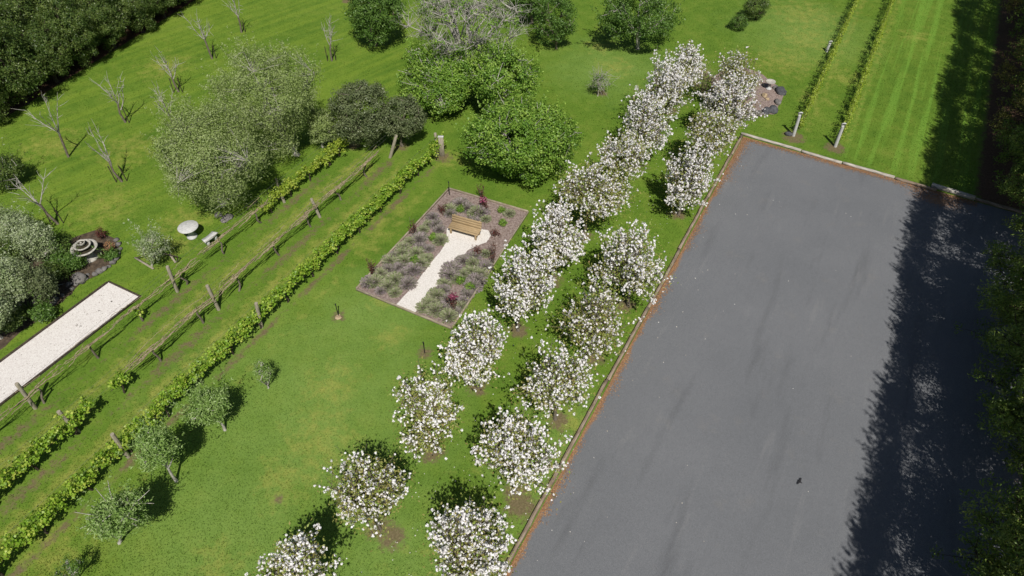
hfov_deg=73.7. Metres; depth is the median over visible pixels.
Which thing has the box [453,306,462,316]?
lavender
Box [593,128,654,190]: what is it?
blossom tree
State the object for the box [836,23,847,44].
young grapevine
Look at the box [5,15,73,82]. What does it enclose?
evergreen tree
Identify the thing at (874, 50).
young grapevine
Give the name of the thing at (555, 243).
blossom tree
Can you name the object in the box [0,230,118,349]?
garden soil
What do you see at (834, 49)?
young grapevine
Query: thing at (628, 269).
blossom tree
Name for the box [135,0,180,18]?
evergreen tree
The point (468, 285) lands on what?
bush
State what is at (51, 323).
edging board
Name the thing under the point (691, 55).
blossom tree
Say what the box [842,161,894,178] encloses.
edging timber
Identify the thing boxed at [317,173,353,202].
bare grapevine
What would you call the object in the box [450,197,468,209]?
lavender
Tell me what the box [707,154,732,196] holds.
edging timber
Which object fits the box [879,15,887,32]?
young grapevine
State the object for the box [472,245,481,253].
stem shrub
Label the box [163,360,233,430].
olive tree
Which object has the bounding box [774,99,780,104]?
boulder
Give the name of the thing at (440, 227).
lavender
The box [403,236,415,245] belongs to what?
lavender
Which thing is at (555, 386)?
blossom tree
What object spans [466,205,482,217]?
lavender
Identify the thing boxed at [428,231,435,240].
bush
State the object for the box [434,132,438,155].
vineyard post
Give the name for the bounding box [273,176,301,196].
grapevine
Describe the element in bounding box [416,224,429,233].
lavender
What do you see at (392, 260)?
lavender
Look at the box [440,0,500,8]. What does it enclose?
garden tree
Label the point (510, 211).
lavender
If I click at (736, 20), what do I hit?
conifer bush
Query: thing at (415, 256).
bush
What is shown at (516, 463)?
blossom tree
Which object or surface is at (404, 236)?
garden bed edging
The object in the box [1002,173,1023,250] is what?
tall conifer
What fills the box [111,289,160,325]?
bare grapevine
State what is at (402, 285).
lavender
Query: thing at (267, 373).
olive tree
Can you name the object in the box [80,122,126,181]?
young tree
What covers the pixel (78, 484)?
grapevine
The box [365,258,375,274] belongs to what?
stem shrub
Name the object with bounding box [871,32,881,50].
young grapevine
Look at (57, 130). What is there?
young tree
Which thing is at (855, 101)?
young grapevine
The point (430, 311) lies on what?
lavender
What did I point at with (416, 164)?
grapevine
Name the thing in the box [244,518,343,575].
blossom tree
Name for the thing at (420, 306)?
lavender
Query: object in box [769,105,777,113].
boulder
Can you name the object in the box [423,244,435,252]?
lavender
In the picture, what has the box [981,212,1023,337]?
tall conifer
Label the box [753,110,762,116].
boulder
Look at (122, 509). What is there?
olive tree
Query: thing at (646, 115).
blossom tree
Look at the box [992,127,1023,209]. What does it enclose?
tall conifer
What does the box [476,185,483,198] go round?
stem shrub
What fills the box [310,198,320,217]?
vineyard post
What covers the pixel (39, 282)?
shrub
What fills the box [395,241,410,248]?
lavender
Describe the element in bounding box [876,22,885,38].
young grapevine
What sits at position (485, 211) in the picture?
lavender
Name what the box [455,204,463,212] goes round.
bush
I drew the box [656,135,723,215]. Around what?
blossom tree
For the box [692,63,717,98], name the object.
bare shrub
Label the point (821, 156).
edging timber
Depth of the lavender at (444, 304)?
33.28 m
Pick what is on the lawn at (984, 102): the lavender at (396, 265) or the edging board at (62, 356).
the edging board at (62, 356)
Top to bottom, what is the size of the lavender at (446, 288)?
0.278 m
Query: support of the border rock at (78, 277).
on the garden soil
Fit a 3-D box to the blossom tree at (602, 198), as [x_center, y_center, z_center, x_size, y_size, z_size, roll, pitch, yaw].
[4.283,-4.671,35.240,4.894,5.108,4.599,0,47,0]
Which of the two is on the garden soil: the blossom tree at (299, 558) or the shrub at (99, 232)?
the shrub at (99, 232)
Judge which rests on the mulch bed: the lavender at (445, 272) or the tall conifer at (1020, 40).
the lavender at (445, 272)
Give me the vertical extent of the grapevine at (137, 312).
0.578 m
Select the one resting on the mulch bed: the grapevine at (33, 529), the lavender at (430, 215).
the lavender at (430, 215)
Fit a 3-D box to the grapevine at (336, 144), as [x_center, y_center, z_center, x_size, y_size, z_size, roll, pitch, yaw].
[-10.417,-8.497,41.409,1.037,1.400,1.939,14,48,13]
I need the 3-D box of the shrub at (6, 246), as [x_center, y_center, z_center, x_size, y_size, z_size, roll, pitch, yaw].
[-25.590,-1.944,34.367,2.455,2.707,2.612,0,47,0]
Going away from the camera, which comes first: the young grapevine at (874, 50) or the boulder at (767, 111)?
the boulder at (767, 111)
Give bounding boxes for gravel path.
[397,227,490,311]
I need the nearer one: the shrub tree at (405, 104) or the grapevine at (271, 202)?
the grapevine at (271, 202)
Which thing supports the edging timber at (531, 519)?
on the lawn at (984, 102)
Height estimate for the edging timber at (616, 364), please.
0.141 m
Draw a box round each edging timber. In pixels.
[505,463,562,568]
[560,379,608,463]
[607,307,648,380]
[647,248,680,308]
[678,196,708,248]
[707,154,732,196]
[731,135,742,153]
[741,132,800,151]
[801,150,841,163]
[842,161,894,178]
[895,177,936,191]
[931,183,975,200]
[975,197,1023,214]
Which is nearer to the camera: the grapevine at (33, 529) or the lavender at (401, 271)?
the grapevine at (33, 529)
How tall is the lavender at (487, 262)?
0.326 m
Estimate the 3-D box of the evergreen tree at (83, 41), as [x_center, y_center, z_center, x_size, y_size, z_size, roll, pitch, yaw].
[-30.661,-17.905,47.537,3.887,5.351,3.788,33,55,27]
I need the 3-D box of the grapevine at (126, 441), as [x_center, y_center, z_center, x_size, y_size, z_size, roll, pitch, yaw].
[-15.599,6.274,27.397,0.767,1.573,2.230,22,51,19]
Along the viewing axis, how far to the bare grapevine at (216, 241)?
35.32 m
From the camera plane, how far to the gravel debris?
32.52 m
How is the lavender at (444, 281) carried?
on the mulch bed
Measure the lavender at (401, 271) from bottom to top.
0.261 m
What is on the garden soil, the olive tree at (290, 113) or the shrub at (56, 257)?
the shrub at (56, 257)
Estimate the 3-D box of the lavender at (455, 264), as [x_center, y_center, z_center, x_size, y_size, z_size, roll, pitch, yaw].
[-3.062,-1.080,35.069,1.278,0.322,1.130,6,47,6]
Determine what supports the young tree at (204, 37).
on the lawn at (984, 102)
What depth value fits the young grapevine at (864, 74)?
46.08 m
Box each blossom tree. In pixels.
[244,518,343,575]
[307,444,419,551]
[383,352,467,463]
[420,491,523,575]
[433,298,514,391]
[464,395,574,509]
[484,238,563,331]
[507,324,604,423]
[522,191,592,277]
[545,254,645,366]
[550,146,640,235]
[580,213,678,307]
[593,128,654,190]
[618,76,682,154]
[624,44,701,123]
[651,39,714,109]
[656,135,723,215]
[681,105,741,171]
[695,66,768,129]
[707,45,765,106]
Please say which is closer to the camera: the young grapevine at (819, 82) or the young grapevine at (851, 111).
the young grapevine at (851, 111)
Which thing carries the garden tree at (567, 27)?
on the lawn at (984, 102)
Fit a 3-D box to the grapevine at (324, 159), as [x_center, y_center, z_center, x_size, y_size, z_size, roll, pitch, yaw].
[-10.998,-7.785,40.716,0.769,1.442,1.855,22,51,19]
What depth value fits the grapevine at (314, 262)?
34.07 m
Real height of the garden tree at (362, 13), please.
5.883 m
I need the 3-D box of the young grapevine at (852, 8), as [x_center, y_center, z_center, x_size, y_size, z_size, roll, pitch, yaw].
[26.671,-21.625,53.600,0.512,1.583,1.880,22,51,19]
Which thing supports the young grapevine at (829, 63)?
on the lawn at (984, 102)
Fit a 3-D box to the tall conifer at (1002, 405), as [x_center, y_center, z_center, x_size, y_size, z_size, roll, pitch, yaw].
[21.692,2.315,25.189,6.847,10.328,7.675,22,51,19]
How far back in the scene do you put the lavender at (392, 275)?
34.49 m
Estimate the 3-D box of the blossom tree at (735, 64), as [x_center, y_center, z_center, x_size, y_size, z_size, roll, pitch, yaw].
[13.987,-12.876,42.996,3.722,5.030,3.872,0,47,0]
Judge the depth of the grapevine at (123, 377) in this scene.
29.36 m
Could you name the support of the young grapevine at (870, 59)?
on the lawn at (984, 102)
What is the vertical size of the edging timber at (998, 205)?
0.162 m
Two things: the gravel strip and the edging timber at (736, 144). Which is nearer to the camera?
the gravel strip
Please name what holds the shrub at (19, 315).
on the garden soil
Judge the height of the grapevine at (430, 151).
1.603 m
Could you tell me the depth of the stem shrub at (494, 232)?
36.69 m
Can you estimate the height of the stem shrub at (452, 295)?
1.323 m
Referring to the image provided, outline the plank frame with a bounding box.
[134,252,177,269]
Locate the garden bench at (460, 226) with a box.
[448,214,481,239]
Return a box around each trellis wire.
[0,139,432,560]
[2,138,334,416]
[3,139,384,478]
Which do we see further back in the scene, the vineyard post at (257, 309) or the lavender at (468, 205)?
the lavender at (468, 205)
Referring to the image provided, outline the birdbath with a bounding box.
[766,79,775,89]
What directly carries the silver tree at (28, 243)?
on the garden soil
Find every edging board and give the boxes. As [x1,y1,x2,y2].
[0,281,107,361]
[0,296,139,405]
[108,280,140,296]
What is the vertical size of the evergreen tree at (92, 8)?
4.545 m
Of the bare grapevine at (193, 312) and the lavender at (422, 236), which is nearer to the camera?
the bare grapevine at (193, 312)
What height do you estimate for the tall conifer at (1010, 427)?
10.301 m
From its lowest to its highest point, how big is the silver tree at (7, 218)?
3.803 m
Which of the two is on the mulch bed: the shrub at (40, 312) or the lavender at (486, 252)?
the lavender at (486, 252)
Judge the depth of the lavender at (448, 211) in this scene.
37.98 m
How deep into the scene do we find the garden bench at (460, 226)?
36.67 m
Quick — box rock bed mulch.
[709,68,782,114]
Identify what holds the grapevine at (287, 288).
on the lawn at (984, 102)
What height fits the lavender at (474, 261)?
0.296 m
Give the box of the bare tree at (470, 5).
[396,0,535,59]
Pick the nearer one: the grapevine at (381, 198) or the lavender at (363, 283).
the lavender at (363, 283)
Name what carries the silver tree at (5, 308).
on the garden soil
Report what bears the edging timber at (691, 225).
on the lawn at (984, 102)
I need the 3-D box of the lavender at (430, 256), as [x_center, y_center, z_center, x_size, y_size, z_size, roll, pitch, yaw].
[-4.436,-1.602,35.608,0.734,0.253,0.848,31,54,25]
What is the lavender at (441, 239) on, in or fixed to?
on the mulch bed
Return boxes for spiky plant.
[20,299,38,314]
[58,265,74,280]
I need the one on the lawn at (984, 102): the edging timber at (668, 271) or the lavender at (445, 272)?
the edging timber at (668, 271)
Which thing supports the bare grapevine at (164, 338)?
on the lawn at (984, 102)
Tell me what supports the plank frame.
on the lawn at (984, 102)
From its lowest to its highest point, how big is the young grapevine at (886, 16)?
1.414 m
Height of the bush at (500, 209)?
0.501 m
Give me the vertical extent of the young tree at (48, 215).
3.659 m
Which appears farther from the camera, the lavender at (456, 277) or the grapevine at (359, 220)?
the grapevine at (359, 220)
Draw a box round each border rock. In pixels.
[70,272,86,283]
[95,268,103,273]
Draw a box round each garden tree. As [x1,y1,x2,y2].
[341,0,406,47]
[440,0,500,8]
[507,0,547,23]
[532,0,578,48]
[590,0,685,49]
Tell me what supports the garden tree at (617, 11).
on the lawn at (984, 102)
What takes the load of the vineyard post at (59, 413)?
on the lawn at (984, 102)
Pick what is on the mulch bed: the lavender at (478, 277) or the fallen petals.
the lavender at (478, 277)
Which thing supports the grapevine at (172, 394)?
on the lawn at (984, 102)
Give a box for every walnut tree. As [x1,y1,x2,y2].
[395,28,480,118]
[451,86,585,187]
[465,23,544,114]
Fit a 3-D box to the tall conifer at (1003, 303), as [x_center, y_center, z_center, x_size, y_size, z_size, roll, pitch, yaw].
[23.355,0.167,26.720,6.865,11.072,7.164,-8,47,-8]
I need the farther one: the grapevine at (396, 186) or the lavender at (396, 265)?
the grapevine at (396, 186)
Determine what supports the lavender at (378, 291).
on the mulch bed
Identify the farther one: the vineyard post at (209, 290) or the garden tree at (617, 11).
the garden tree at (617, 11)
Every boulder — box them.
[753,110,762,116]
[762,107,770,114]
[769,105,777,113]
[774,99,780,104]
[776,86,786,95]
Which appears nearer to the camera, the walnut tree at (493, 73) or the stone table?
the stone table
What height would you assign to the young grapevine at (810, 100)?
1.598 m
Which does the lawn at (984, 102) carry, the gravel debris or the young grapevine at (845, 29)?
the young grapevine at (845, 29)
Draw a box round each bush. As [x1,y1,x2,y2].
[410,253,418,261]
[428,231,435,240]
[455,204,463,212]
[455,276,465,284]
[465,281,475,289]
[497,206,505,212]
[498,218,507,226]
[729,13,748,30]
[741,0,770,19]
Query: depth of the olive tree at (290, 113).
38.04 m
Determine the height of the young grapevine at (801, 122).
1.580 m
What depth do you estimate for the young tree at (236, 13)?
51.79 m
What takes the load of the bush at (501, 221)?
on the mulch bed
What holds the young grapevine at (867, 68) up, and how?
on the lawn at (984, 102)
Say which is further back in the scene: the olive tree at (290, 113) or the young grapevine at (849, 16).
the young grapevine at (849, 16)
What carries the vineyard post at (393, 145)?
on the lawn at (984, 102)
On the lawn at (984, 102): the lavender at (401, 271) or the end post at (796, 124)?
the end post at (796, 124)
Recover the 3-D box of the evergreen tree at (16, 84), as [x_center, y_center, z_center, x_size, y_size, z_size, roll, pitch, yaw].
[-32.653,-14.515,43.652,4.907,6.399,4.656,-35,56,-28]
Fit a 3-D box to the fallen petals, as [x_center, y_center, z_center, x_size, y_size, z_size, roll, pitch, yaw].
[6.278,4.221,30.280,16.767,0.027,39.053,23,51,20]
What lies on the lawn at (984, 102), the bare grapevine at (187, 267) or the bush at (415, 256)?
the bare grapevine at (187, 267)
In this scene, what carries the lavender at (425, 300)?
on the mulch bed
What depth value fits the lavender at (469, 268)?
34.98 m
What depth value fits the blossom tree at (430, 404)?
25.30 m
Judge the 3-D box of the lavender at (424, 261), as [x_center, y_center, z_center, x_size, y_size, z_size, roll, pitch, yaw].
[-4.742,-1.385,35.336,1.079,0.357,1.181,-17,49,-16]
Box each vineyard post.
[15,382,37,409]
[56,410,80,432]
[110,432,130,458]
[166,265,178,292]
[205,284,220,310]
[254,302,262,327]
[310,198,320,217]
[388,134,397,157]
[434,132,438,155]
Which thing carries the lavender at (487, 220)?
on the mulch bed
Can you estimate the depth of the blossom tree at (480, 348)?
27.93 m
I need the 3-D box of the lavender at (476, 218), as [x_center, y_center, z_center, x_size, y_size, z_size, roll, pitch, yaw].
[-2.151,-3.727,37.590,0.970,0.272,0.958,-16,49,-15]
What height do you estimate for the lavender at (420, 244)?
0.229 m
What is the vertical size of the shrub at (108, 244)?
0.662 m
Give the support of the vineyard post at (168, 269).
on the lawn at (984, 102)
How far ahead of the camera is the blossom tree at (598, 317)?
29.09 m
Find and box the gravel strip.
[0,283,137,402]
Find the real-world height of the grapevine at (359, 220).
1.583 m
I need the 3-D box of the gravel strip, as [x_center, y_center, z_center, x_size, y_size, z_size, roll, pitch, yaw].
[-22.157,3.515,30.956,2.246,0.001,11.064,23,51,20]
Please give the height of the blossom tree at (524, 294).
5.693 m
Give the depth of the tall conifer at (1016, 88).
43.33 m
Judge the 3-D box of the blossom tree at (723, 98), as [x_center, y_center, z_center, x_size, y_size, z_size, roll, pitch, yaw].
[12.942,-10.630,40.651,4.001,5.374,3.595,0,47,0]
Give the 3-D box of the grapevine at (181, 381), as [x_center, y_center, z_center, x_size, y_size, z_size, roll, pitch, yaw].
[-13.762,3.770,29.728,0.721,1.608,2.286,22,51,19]
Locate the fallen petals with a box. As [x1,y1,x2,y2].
[346,144,808,575]
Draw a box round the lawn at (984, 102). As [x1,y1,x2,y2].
[0,0,1023,575]
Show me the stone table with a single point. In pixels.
(189, 227)
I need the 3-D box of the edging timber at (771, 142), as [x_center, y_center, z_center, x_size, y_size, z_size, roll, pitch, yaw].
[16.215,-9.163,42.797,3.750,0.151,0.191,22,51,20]
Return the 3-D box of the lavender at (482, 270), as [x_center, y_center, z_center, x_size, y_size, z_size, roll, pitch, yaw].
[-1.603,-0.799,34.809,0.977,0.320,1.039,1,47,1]
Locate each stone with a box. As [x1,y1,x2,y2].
[214,212,222,217]
[220,213,233,222]
[334,314,341,319]
[784,131,791,135]
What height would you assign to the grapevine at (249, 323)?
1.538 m
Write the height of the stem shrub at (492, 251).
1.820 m
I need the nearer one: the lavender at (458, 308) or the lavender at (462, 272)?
the lavender at (458, 308)
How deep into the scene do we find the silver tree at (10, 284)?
31.83 m
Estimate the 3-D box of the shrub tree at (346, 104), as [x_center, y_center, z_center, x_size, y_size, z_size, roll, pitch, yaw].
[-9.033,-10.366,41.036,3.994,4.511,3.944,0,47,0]
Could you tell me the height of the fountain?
1.160 m
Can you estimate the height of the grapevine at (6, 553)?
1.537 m
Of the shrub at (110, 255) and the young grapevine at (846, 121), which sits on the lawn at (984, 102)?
the young grapevine at (846, 121)
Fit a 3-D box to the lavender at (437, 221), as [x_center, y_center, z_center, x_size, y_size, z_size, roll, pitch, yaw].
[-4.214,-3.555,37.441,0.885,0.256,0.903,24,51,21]
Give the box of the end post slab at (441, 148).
[438,136,444,156]
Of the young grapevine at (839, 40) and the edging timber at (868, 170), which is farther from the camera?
the young grapevine at (839, 40)
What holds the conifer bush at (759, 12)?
on the lawn at (984, 102)
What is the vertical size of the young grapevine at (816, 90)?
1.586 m
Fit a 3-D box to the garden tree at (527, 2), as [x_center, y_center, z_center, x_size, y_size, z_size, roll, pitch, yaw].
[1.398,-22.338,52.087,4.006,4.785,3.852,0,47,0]
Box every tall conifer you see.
[929,459,1023,575]
[953,247,1023,364]
[967,310,1023,473]
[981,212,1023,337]
[987,80,1023,140]
[992,116,1023,174]
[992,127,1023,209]
[992,394,1023,529]
[993,35,1023,91]
[1001,52,1023,111]
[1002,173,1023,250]
[1007,12,1023,63]
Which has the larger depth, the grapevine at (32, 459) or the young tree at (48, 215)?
the young tree at (48, 215)
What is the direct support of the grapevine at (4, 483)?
on the lawn at (984, 102)
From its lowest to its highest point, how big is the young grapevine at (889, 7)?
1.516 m
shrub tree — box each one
[326,79,392,146]
[377,93,427,146]
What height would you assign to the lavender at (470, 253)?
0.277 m
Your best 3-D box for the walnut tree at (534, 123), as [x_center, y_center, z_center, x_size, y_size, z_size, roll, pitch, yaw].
[0.307,-8.660,38.449,6.548,5.949,6.779,29,53,24]
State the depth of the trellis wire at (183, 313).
31.29 m
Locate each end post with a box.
[792,112,802,136]
[825,41,832,51]
[833,123,845,147]
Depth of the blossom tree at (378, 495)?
23.12 m
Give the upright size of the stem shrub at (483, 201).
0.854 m
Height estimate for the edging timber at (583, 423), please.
0.146 m
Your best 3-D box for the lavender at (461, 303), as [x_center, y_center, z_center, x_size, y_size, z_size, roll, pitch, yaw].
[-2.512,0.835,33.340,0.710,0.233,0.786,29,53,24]
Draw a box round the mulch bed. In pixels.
[358,190,526,328]
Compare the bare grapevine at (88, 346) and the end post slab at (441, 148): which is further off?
the end post slab at (441, 148)
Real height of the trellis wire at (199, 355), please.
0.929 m
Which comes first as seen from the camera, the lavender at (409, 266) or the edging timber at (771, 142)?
the lavender at (409, 266)
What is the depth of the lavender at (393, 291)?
33.92 m
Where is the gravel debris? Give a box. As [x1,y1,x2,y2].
[0,294,128,386]
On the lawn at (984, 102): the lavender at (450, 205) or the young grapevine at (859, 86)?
the young grapevine at (859, 86)
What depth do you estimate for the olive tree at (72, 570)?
23.56 m
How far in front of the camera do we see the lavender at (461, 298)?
33.55 m
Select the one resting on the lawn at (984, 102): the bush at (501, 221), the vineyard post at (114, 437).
the vineyard post at (114, 437)
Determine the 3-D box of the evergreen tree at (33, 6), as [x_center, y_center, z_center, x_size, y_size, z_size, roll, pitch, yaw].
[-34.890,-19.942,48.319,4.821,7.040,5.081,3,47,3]
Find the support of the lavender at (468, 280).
on the mulch bed
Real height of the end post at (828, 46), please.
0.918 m
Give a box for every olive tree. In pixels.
[51,554,85,575]
[75,464,153,544]
[115,409,184,482]
[123,216,173,266]
[141,83,271,218]
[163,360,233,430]
[195,25,325,168]
[251,357,273,388]
[302,107,338,147]
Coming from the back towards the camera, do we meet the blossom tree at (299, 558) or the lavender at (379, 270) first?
the lavender at (379, 270)
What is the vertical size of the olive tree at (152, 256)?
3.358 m
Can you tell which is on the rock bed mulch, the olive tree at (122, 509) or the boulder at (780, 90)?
the boulder at (780, 90)
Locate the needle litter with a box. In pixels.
[506,137,977,575]
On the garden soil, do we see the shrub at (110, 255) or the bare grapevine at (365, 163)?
the shrub at (110, 255)
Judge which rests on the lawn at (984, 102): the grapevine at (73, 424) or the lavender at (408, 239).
the grapevine at (73, 424)
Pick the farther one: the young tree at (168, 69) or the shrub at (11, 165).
the young tree at (168, 69)
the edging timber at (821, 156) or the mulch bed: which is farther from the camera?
the edging timber at (821, 156)
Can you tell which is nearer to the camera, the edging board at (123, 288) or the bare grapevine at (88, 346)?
the bare grapevine at (88, 346)
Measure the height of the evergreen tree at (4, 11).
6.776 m
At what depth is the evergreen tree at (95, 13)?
50.23 m
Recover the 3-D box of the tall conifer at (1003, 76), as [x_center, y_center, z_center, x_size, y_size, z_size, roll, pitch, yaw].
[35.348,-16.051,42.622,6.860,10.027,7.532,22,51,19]
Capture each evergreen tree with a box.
[0,0,46,24]
[0,0,60,61]
[0,1,33,76]
[0,16,49,105]
[0,89,10,121]
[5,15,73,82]
[25,0,85,48]
[34,0,100,69]
[54,0,110,38]
[77,0,129,50]
[106,0,157,33]
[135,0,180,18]
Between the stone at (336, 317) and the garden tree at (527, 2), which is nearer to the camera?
the stone at (336, 317)
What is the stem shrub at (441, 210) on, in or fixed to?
on the mulch bed
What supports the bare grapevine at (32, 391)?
on the lawn at (984, 102)
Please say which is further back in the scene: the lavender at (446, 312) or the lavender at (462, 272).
the lavender at (462, 272)
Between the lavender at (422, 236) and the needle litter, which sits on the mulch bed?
the lavender at (422, 236)
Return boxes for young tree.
[5,169,63,224]
[11,92,69,157]
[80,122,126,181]
[90,70,129,122]
[149,80,181,134]
[150,45,183,92]
[178,9,215,58]
[223,0,244,32]
[321,13,342,60]
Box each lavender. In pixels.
[359,274,376,289]
[365,274,384,288]
[373,267,387,276]
[374,286,387,295]
[379,279,397,292]
[381,253,397,265]
[381,263,394,272]
[383,271,404,286]
[388,287,402,297]
[393,261,404,270]
[394,246,409,256]
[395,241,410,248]
[396,253,411,265]
[396,268,407,276]
[397,275,417,290]
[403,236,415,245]
[403,262,425,276]
[408,246,424,256]
[410,231,428,244]
[411,254,430,269]
[413,242,426,249]
[415,301,427,313]
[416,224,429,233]
[421,295,440,308]
[422,219,434,226]
[422,253,433,262]
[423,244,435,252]
[424,211,439,220]
[424,301,445,317]
[426,286,446,301]
[428,218,442,228]
[430,233,449,246]
[432,224,445,233]
[435,300,450,310]
[436,277,451,286]
[437,283,451,292]
[438,266,459,281]
[439,307,458,323]
[440,202,457,214]
[440,260,464,271]
[440,292,455,305]
[443,209,456,217]
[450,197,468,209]
[450,273,464,284]
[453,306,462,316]
[454,254,469,265]
[456,300,468,309]
[457,295,470,304]
[459,268,470,277]
[459,288,474,298]
[461,201,474,213]
[463,264,477,275]
[463,277,482,293]
[465,250,484,260]
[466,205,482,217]
[466,215,480,220]
[466,256,479,266]
[468,271,487,286]
[474,205,490,217]
[474,266,489,278]
[477,259,493,272]
[480,214,491,223]
[480,249,491,258]
[502,208,515,217]
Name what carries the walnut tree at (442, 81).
on the lawn at (984, 102)
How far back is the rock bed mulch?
46.60 m
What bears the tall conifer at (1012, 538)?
on the lawn at (984, 102)
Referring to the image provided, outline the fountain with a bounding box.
[70,239,97,263]
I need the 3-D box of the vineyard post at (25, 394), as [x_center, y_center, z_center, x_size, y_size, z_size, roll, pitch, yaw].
[-20.461,4.580,28.784,0.319,1.919,0.165,0,47,0]
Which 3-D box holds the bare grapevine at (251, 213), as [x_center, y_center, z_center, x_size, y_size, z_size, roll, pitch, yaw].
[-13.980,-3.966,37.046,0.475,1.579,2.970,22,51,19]
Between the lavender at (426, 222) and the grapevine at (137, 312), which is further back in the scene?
the lavender at (426, 222)
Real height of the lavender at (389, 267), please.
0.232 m
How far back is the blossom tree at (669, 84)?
40.33 m
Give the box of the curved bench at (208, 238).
[201,231,217,245]
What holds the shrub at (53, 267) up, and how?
on the garden soil
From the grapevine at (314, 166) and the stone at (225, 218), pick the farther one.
the grapevine at (314, 166)
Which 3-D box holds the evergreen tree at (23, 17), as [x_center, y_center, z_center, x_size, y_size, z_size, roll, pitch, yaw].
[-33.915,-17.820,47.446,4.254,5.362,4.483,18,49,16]
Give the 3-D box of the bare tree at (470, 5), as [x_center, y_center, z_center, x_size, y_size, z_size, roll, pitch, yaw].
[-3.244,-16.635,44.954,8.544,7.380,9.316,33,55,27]
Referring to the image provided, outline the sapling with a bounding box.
[586,67,619,96]
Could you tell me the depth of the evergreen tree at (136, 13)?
51.32 m
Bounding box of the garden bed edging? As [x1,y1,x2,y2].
[356,188,528,328]
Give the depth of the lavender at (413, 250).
35.88 m
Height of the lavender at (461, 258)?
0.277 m
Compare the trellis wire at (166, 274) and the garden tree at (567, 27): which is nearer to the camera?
the trellis wire at (166, 274)
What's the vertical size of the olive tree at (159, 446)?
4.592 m
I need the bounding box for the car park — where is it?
[505,138,1023,575]
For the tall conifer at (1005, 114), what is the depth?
40.69 m
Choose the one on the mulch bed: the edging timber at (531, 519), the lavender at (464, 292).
the lavender at (464, 292)
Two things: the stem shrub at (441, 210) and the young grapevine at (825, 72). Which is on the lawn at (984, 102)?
the young grapevine at (825, 72)
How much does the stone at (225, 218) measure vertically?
0.218 m
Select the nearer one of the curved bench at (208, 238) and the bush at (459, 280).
the bush at (459, 280)
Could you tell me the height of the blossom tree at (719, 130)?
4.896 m
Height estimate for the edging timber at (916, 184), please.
0.159 m
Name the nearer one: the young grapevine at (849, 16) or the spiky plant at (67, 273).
the spiky plant at (67, 273)
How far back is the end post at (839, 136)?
41.91 m
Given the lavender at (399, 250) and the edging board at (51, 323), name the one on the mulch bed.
the lavender at (399, 250)
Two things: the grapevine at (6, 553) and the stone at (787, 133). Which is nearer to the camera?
the grapevine at (6, 553)
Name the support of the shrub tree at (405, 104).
on the lawn at (984, 102)
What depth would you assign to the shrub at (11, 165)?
38.85 m
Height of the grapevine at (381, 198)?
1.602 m
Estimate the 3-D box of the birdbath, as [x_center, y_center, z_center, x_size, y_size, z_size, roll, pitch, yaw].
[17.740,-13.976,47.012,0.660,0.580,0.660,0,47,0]
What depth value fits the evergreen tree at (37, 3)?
47.76 m
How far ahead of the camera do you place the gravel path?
35.64 m
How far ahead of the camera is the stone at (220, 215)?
37.86 m
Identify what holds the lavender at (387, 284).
on the mulch bed
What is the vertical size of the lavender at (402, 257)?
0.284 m
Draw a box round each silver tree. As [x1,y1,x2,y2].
[0,198,36,243]
[0,209,59,261]
[0,246,33,307]
[0,285,23,339]
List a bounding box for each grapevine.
[0,433,50,480]
[0,470,14,489]
[0,493,70,546]
[0,535,19,575]
[5,364,63,414]
[44,396,93,444]
[55,450,108,502]
[64,321,114,365]
[97,416,144,465]
[107,371,132,393]
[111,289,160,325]
[122,324,176,373]
[132,307,144,316]
[138,378,182,427]
[156,256,199,293]
[170,288,217,329]
[172,347,216,395]
[197,223,237,254]
[210,321,246,361]
[217,256,255,295]
[233,195,270,227]
[235,294,273,336]
[252,227,290,260]
[257,189,281,212]
[264,270,297,305]
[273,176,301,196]
[289,201,322,228]
[293,245,325,282]
[295,156,321,180]
[314,143,338,166]
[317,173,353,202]
[319,223,348,255]
[327,135,348,156]
[341,205,371,236]
[351,146,378,176]
[365,183,391,213]
[386,166,411,193]
[404,149,432,175]
[425,131,446,158]
[798,103,811,128]
[802,91,815,117]
[809,83,819,104]
[813,71,826,93]
[817,60,829,81]
[822,52,833,70]
[828,41,838,61]
[833,32,842,48]
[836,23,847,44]
[839,19,848,32]
[840,116,850,139]
[843,8,853,27]
[844,102,855,123]
[847,1,857,18]
[848,90,860,110]
[852,81,862,104]
[857,69,869,90]
[861,59,872,82]
[864,51,872,70]
[870,39,879,57]
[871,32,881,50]
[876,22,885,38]
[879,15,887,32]
[880,9,890,24]
[884,0,894,18]
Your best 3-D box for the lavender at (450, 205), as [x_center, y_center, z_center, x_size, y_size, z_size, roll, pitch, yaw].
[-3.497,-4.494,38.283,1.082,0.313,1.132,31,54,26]
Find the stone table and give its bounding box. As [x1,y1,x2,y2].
[177,220,197,239]
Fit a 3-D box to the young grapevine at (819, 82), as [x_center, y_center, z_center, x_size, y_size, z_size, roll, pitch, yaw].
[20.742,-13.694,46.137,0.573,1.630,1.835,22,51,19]
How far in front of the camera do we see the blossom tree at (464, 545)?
21.99 m
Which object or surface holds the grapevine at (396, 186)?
on the lawn at (984, 102)
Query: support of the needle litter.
on the car park
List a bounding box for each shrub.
[0,135,27,189]
[0,223,25,264]
[0,295,28,333]
[6,253,59,306]
[25,254,63,281]
[27,287,57,323]
[36,221,72,260]
[39,238,67,269]
[49,238,88,271]
[91,238,121,261]
[94,227,107,239]
[103,241,114,250]
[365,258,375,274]
[407,217,416,233]
[437,204,445,214]
[446,292,458,309]
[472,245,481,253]
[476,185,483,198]
[479,196,488,207]
[485,237,496,262]
[490,228,500,236]
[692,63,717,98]

